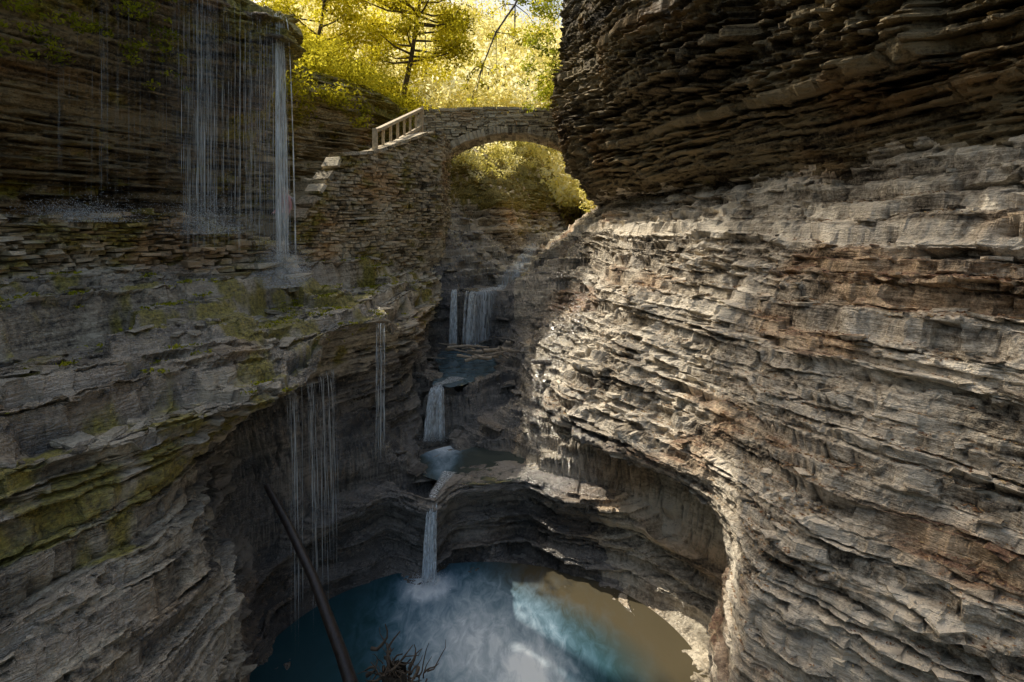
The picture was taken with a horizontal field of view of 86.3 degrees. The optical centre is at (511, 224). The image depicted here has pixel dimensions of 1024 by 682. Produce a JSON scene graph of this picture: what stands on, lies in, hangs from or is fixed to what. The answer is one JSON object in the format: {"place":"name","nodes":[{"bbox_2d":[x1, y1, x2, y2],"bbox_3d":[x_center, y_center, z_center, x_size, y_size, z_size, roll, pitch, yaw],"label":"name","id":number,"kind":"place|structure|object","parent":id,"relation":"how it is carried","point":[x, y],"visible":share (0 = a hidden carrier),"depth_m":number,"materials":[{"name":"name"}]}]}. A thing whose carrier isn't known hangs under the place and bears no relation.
{"place":"outdoors","nodes":[
{"label":"outdoors","id":0,"kind":"place"},
{"bbox_2d":[0,0,547,266],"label":"cliff","id":1,"kind":"structure","parent":0,"point":[81,126],"depth_m":12.21,"materials":[{"name":"stone"}]},
{"bbox_2d":[0,0,190,93],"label":"cliff ferns","id":2,"kind":"object","parent":1,"relation":"on","point":[18,3],"visible":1,"depth_m":9.70,"materials":[{"name":"green plant"}]},
{"bbox_2d":[101,0,283,232],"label":"waterfall veil","id":3,"kind":"object","parent":1,"relation":"attached to","point":[227,120],"visible":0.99,"depth_m":11.84,"materials":[{"name":"white liquid"}]},
{"bbox_2d":[273,14,295,254],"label":"cliff waterfall","id":4,"kind":"structure","parent":1,"relation":"attached to","point":[279,102],"depth_m":12.79,"materials":[{"name":"white liquid"}]},
{"bbox_2d":[261,0,382,67],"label":"maple tree","id":5,"kind":"object","parent":1,"relation":"on","point":[348,15],"visible":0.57,"depth_m":29.09,"materials":[{"name":"yellow plant"}]},
{"bbox_2d":[251,0,437,127],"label":"cliff top shrubs","id":6,"kind":"object","parent":1,"relation":"on","point":[318,57],"visible":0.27,"depth_m":23.65,"materials":[{"name":"green plant"}]},
{"bbox_2d":[340,0,482,105],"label":"maple tree","id":7,"kind":"object","parent":1,"relation":"on","point":[449,29],"visible":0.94,"depth_m":32.78,"materials":[{"name":"yellow plant"}]},
{"bbox_2d":[0,142,583,681],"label":"rock ledge","id":8,"kind":"object","parent":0,"point":[130,558],"visible":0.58,"depth_m":7.53,"materials":[{"name":"grey stone"}]},
{"bbox_2d":[0,257,420,413],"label":"moss and grass tufts","id":9,"kind":"object","parent":8,"relation":"on","point":[169,303],"visible":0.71,"depth_m":9.96,"materials":[{"name":"green plant"}]},
{"bbox_2d":[0,254,436,468],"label":"loose shale slabs","id":10,"kind":"structure","parent":8,"relation":"on","point":[69,442],"depth_m":8.02,"materials":[{"name":"grey stone"}]},
{"bbox_2d":[0,208,312,291],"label":"retaining stone wall","id":11,"kind":"structure","parent":10,"relation":"on","point":[84,249],"depth_m":10.66,"materials":[{"name":"stone"}]},
{"bbox_2d":[1,179,450,601],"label":"waterfall spray","id":12,"kind":"object","parent":11,"relation":"on","point":[199,232],"visible":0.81,"depth_m":11.38,"materials":[{"name":"white liquid"}]},
{"bbox_2d":[267,267,298,287],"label":"water droplets","id":13,"kind":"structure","parent":8,"relation":"on","point":[282,277],"depth_m":12.07,"materials":[{"name":"white liquid"}]},
{"bbox_2d":[287,323,384,611],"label":"ledge drips","id":14,"kind":"object","parent":8,"relation":"attached to","point":[325,467],"visible":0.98,"depth_m":9.62,"materials":[{"name":"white liquid"}]},
{"bbox_2d":[253,0,562,28],"label":"sky","id":15,"kind":"structure","parent":0,"point":[524,7],"materials":[{"name":"white"}]},
{"bbox_2d":[124,207,726,667],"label":"gorge floor","id":16,"kind":"structure","parent":0,"point":[262,447],"depth_m":12.53,"materials":[{"name":"grey stone"}]},
{"bbox_2d":[264,484,357,681],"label":"fallen log","id":17,"kind":"object","parent":16,"relation":"on","point":[343,660],"visible":1,"depth_m":7.75,"materials":[{"name":"brown wood"}]},
{"bbox_2d":[259,130,452,271],"bbox_3d":[-4.507,-0.538,19.671,2.410,6.462,10.624,0,0,23],"label":"stone stairway abutment","id":18,"kind":"object","parent":16,"relation":"on","point":[396,203],"visible":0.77,"depth_m":17.94,"materials":[{"name":"stone"}]},
{"bbox_2d":[372,106,423,167],"bbox_3d":[-4.103,-3.372,20.191,0.184,3.107,5.108,0,0,8],"label":"stair railing","id":19,"kind":"object","parent":18,"relation":"on","point":[403,118],"visible":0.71,"depth_m":19.79,"materials":[{"name":"beige stone"}]},
{"bbox_2d":[424,387,444,439],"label":"waterfall","id":20,"kind":"structure","parent":16,"relation":"on","point":[428,426],"depth_m":14.06,"materials":[{"name":"white liquid"}]},
{"bbox_2d":[430,471,453,497],"bbox_3d":[-1.454,5.547,11.640,0.502,0.114,1.386,0,0,0],"label":"waterfall lip","id":21,"kind":"object","parent":16,"relation":"on","point":[442,477],"visible":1,"depth_m":11.69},
{"bbox_2d":[434,376,463,390],"bbox_3d":[-1.718,4.263,14.752,0.600,0.142,1.180,0,0,22],"label":"waterfall lip","id":22,"kind":"object","parent":16,"relation":"on","point":[443,382],"visible":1,"depth_m":14.63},
{"bbox_2d":[439,340,519,361],"bbox_3d":[-0.721,3.853,16.590,3.171,0.539,1.954,0,0,0],"label":"rock ledge","id":23,"kind":"object","parent":16,"relation":"on","point":[497,351],"visible":0.91,"depth_m":16.34,"materials":[{"name":"grey stone"}]},
{"bbox_2d":[241,460,722,681],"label":"pool rim rock","id":24,"kind":"object","parent":16,"relation":"on","point":[602,535],"visible":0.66,"depth_m":10.96,"materials":[{"name":"grey stone"}]},
{"bbox_2d":[422,504,436,580],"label":"waterfall","id":25,"kind":"structure","parent":24,"relation":"attached to","point":[429,559],"depth_m":10.68,"materials":[{"name":"white liquid"}]},
{"bbox_2d":[395,217,572,482],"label":"streambed slabs","id":26,"kind":"structure","parent":16,"relation":"on","point":[418,468],"depth_m":15.43,"materials":[{"name":"grey stone"}]},
{"bbox_2d":[452,139,596,213],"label":"streambank shrubs","id":27,"kind":"object","parent":16,"relation":"on","point":[496,149],"visible":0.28,"depth_m":35.04,"materials":[{"name":"plant"}]},
{"bbox_2d":[544,157,1023,681],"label":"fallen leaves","id":28,"kind":"object","parent":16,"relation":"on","point":[810,423],"visible":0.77,"depth_m":7.37,"materials":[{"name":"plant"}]},
{"bbox_2d":[432,348,501,386],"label":"stream water","id":29,"kind":"structure","parent":0,"point":[452,364],"depth_m":16.39,"materials":[{"name":"liquid"}]},
{"bbox_2d":[449,290,456,343],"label":"waterfall","id":30,"kind":"structure","parent":29,"relation":"on","point":[451,330],"depth_m":18.68,"materials":[{"name":"white liquid"}]},
{"bbox_2d":[463,291,476,343],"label":"waterfall side","id":31,"kind":"structure","parent":29,"relation":"on","point":[469,314],"depth_m":18.71,"materials":[{"name":"white liquid"}]},
{"bbox_2d":[419,446,525,483],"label":"pool water","id":32,"kind":"structure","parent":0,"point":[454,461],"depth_m":12.94,"materials":[{"name":"liquid"}]},
{"bbox_2d":[249,562,707,681],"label":"pool water","id":33,"kind":"structure","parent":0,"point":[500,622],"depth_m":9.36,"materials":[{"name":"blue liquid"}]},
{"bbox_2d":[358,624,445,681],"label":"tangled root stump","id":34,"kind":"object","parent":33,"relation":"on","point":[394,670],"visible":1,"depth_m":7.54,"materials":[{"name":"brown wood"}]},
{"bbox_2d":[473,243,539,345],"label":"upstream water","id":35,"kind":"structure","parent":0,"point":[481,320],"depth_m":19.76,"materials":[{"name":"white liquid"}]},
{"bbox_2d":[494,98,595,208],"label":"hillside","id":36,"kind":"structure","parent":0,"point":[573,206],"depth_m":42.83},
{"bbox_2d":[253,0,594,221],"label":"distant forest","id":37,"kind":"object","parent":36,"relation":"on","point":[506,91],"visible":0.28,"depth_m":47.99,"materials":[{"name":"yellow plant"}]},
{"bbox_2d":[294,2,583,216],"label":"distant trunks","id":38,"kind":"object","parent":36,"relation":"on","point":[581,214],"visible":0.01,"depth_m":50.14,"materials":[{"name":"brown plant"}]},
{"bbox_2d":[541,0,1023,681],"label":"gorge wall","id":39,"kind":"structure","parent":0,"point":[719,100],"depth_m":8.23,"materials":[{"name":"grey stone"}]},
{"bbox_2d":[417,107,561,158],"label":"stone arch bridge","id":40,"kind":"structure","parent":39,"relation":"attached to","point":[463,129],"depth_m":24.41,"materials":[{"name":"grey stone"}]},
{"bbox_2d":[461,0,547,104],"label":"overhanging branch","id":41,"kind":"object","parent":39,"relation":"attached to","point":[514,34],"visible":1,"depth_m":17.31,"materials":[{"name":"yellow plant"}]},
{"bbox_2d":[513,0,562,112],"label":"hanging cliff shrub","id":42,"kind":"object","parent":39,"relation":"on","point":[544,8],"visible":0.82,"depth_m":21.26,"materials":[{"name":"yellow plant"}]},
{"bbox_2d":[547,156,1023,681],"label":"dry shale slabs","id":43,"kind":"structure","parent":39,"relation":"on","point":[943,672],"depth_m":7.44,"materials":[{"name":"grey stone"}]}
]}

